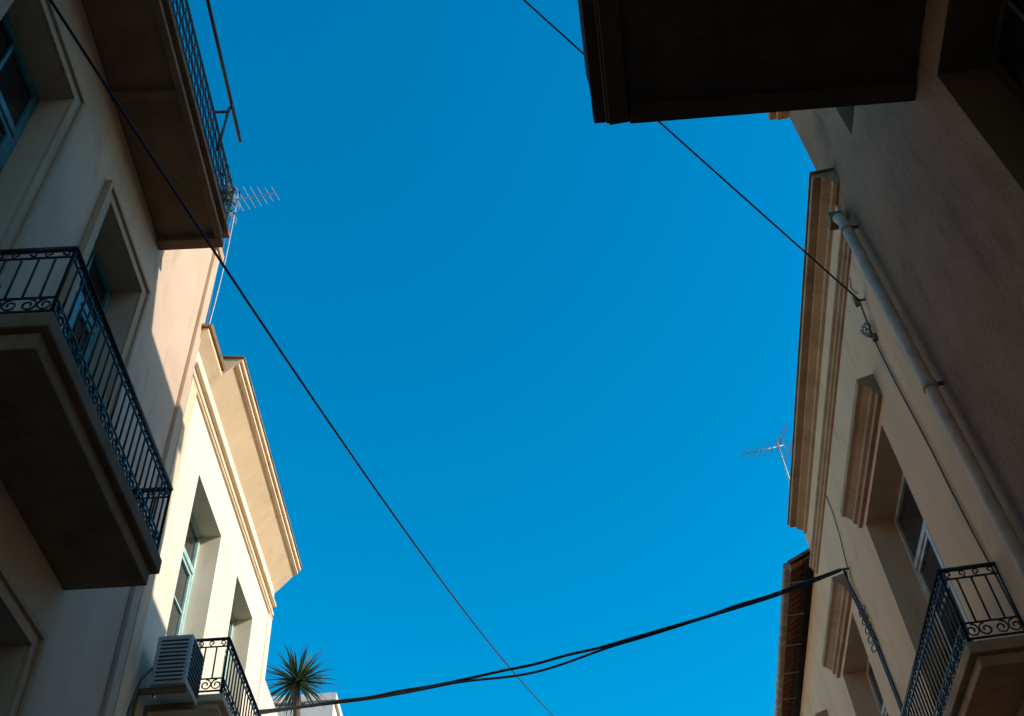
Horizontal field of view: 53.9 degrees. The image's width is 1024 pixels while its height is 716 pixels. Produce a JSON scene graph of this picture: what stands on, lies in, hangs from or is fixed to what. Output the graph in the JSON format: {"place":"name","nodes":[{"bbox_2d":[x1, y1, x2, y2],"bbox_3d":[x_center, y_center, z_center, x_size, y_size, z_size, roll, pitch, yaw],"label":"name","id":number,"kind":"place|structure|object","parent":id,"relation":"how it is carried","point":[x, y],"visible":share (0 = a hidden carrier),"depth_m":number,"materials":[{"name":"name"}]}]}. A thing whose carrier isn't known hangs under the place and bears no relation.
{"place":"outdoors","nodes":[
{"label":"outdoors","id":0,"kind":"place"},
{"bbox_2d":[261,681,277,715],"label":"rooftop terrace house","id":1,"kind":"structure","parent":0,"point":[267,702],"depth_m":16.05,"materials":[{"name":"white paint"}]},
{"bbox_2d":[265,643,340,715],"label":"yucca plant","id":2,"kind":"object","parent":1,"relation":"on","point":[298,681],"visible":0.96,"depth_m":18.59,"materials":[{"name":"leaf"},{"name":"bark"}]},
{"bbox_2d":[49,0,553,715],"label":"overhead cable","id":3,"kind":"object","parent":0,"point":[249,302],"visible":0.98,"depth_m":7.92,"materials":[{"name":"rubber"}]},
{"bbox_2d":[271,692,342,715],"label":"distant white building","id":4,"kind":"structure","parent":0,"point":[331,710],"depth_m":21.68,"materials":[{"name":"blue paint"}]},
{"bbox_2d":[174,0,815,715],"label":"sky","id":5,"kind":"structure","parent":0,"point":[553,341],"materials":[{"name":"blue"}]},
{"bbox_3d":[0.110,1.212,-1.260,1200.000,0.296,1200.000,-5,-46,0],"label":"ground","id":6,"kind":"structure","parent":0,"visible":0},
{"bbox_2d":[0,0,212,715],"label":"walls","id":7,"kind":"structure","parent":6,"relation":"on","point":[82,628],"depth_m":9.04,"materials":[{"name":"beige paint"}]},
{"bbox_2d":[0,0,151,715],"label":"windows","id":8,"kind":"structure","parent":7,"relation":"attached to","point":[19,99],"depth_m":8.64,"materials":[{"name":"beige paint"}]},
{"bbox_2d":[0,312,161,589],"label":"balcony slab","id":9,"kind":"structure","parent":7,"relation":"attached to","point":[64,482],"depth_m":7.34,"materials":[{"name":"concrete"}]},
{"bbox_2d":[0,246,173,549],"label":"balcony railing","id":10,"kind":"object","parent":9,"relation":"on","point":[138,492],"visible":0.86,"depth_m":7.56,"materials":[{"name":"black metal"}]},
{"bbox_2d":[82,0,229,249],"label":"balcony slab","id":11,"kind":"structure","parent":7,"relation":"attached to","point":[140,51],"depth_m":10.28,"materials":[{"name":"concrete"}]},
{"bbox_2d":[170,0,234,221],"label":"balcony railing","id":12,"kind":"object","parent":11,"relation":"on","point":[204,78],"visible":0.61,"depth_m":10.91,"materials":[{"name":"metal"}]},
{"bbox_2d":[206,0,241,150],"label":"awning frame","id":13,"kind":"object","parent":12,"relation":"attached to","point":[231,107],"visible":0.9,"depth_m":11.50,"materials":[{"name":"metal"}]},
{"bbox_2d":[217,163,240,214],"bbox_3d":[-3.367,-1.929,11.547,0.404,0.646,0.557,-3,-46,-2],"label":"potted plant","id":14,"kind":"object","parent":11,"relation":"on","point":[227,194],"visible":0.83,"depth_m":11.57,"materials":[{"name":"green plant"}]},
{"bbox_2d":[100,247,223,715],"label":"pilaster and coping","id":15,"kind":"object","parent":6,"relation":"on","point":[113,685],"visible":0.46,"depth_m":11.19,"materials":[{"name":"beige paint"}]},
{"bbox_2d":[113,323,301,715],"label":"cream townhouse","id":16,"kind":"structure","parent":6,"relation":"on","point":[231,564],"depth_m":13.18,"materials":[{"name":"paint"}]},
{"bbox_2d":[126,634,204,715],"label":"air conditioner","id":17,"kind":"object","parent":16,"relation":"attached to","point":[176,670],"visible":1,"depth_m":10.06,"materials":[{"name":"white metal"}]},
{"bbox_2d":[154,511,234,696],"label":"windows","id":18,"kind":"structure","parent":16,"relation":"in","point":[179,608],"depth_m":12.66,"materials":[{"name":"white glass"}]},
{"bbox_2d":[207,180,278,323],"bbox_3d":[-3.908,-1.419,14.416,0.791,3.796,0.572,-14,-47,8],"label":"tv antenna","id":19,"kind":"object","parent":16,"relation":"on","point":[237,198],"visible":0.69,"depth_m":15.32,"materials":[{"name":"metal"}]},
{"bbox_2d":[788,0,1023,546],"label":"walls","id":20,"kind":"structure","parent":6,"relation":"on","point":[931,199],"depth_m":8.57,"materials":[{"name":"beige paint"}]},
{"bbox_2d":[578,0,589,87],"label":"balcony railing","id":21,"kind":"object","parent":20,"relation":"attached to","point":[582,34],"visible":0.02,"depth_m":9.23,"materials":[{"name":"black metal"}]},
{"bbox_2d":[580,0,926,124],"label":"balcony slab","id":22,"kind":"structure","parent":20,"relation":"attached to","point":[656,60],"depth_m":8.49,"materials":[{"name":"brown concrete"}]},
{"bbox_2d":[768,0,1023,190],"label":"cornice and linings","id":23,"kind":"structure","parent":20,"relation":"attached to","point":[988,102],"depth_m":7.95,"materials":[{"name":"beige paint"}]},
{"bbox_2d":[826,210,1023,580],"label":"drainpipe","id":24,"kind":"object","parent":20,"relation":"attached to","point":[839,219],"visible":0.97,"depth_m":9.06,"materials":[{"name":"metal"}]},
{"bbox_2d":[989,0,1023,107],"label":"windows","id":25,"kind":"structure","parent":20,"relation":"attached to","point":[1006,65],"depth_m":7.88,"materials":[{"name":"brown wood"}]},
{"bbox_2d":[800,204,1023,715],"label":"walls","id":26,"kind":"structure","parent":6,"relation":"on","point":[884,582],"depth_m":11.79,"materials":[{"name":"beige paint"}]},
{"bbox_2d":[741,423,791,483],"bbox_3d":[4.470,2.195,17.069,0.884,2.357,0.565,-5,-46,0],"label":"tv antenna","id":27,"kind":"object","parent":26,"relation":"attached to","point":[782,457],"visible":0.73,"depth_m":17.58,"materials":[{"name":"metal"}]},
{"bbox_2d":[787,167,851,573],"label":"cornice","id":28,"kind":"structure","parent":26,"relation":"attached to","point":[823,191],"depth_m":13.24,"materials":[{"name":"beige paint"}]},
{"bbox_2d":[815,374,881,715],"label":"window hoods","id":29,"kind":"object","parent":26,"relation":"attached to","point":[867,401],"depth_m":12.31,"materials":[{"name":"beige paint"}]},
{"bbox_2d":[866,473,976,715],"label":"windows","id":30,"kind":"structure","parent":26,"relation":"attached to","point":[919,545],"depth_m":11.69,"materials":[{"name":"white paint"}]},
{"bbox_2d":[825,277,1023,712],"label":"facade cables","id":31,"kind":"object","parent":26,"relation":"attached to","point":[861,612],"visible":1,"depth_m":11.11,"materials":[{"name":"metal"}]},
{"bbox_2d":[259,568,840,713],"bbox_3d":[0.399,4.103,14.121,8.538,0.649,0.072,-14,-47,8],"label":"overhead cable","id":32,"kind":"object","parent":31,"relation":"attached to","point":[619,642],"visible":0.98,"depth_m":13.92,"materials":[{"name":"rubber"}]},
{"bbox_2d":[523,0,859,300],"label":"overhead cable","id":33,"kind":"object","parent":31,"relation":"attached to","point":[712,169],"visible":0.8,"depth_m":11.12,"materials":[{"name":"rubber"}]},
{"bbox_2d":[900,561,1023,715],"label":"balcony railing","id":34,"kind":"object","parent":26,"relation":"attached to","point":[919,654],"visible":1,"depth_m":8.72,"materials":[{"name":"black metal"}]},
{"bbox_2d":[943,635,1023,715],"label":"balcony slab","id":35,"kind":"structure","parent":26,"relation":"attached to","point":[989,679],"depth_m":8.19,"materials":[{"name":"beige concrete"}]},
{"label":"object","id":36,"kind":"object","parent":6,"relation":"on","visible":0},
{"bbox_2d":[774,548,813,715],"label":"tiled roof","id":37,"kind":"structure","parent":36,"relation":"on","point":[795,607],"depth_m":17.68,"materials":[{"name":"brown tile"}]}
]}

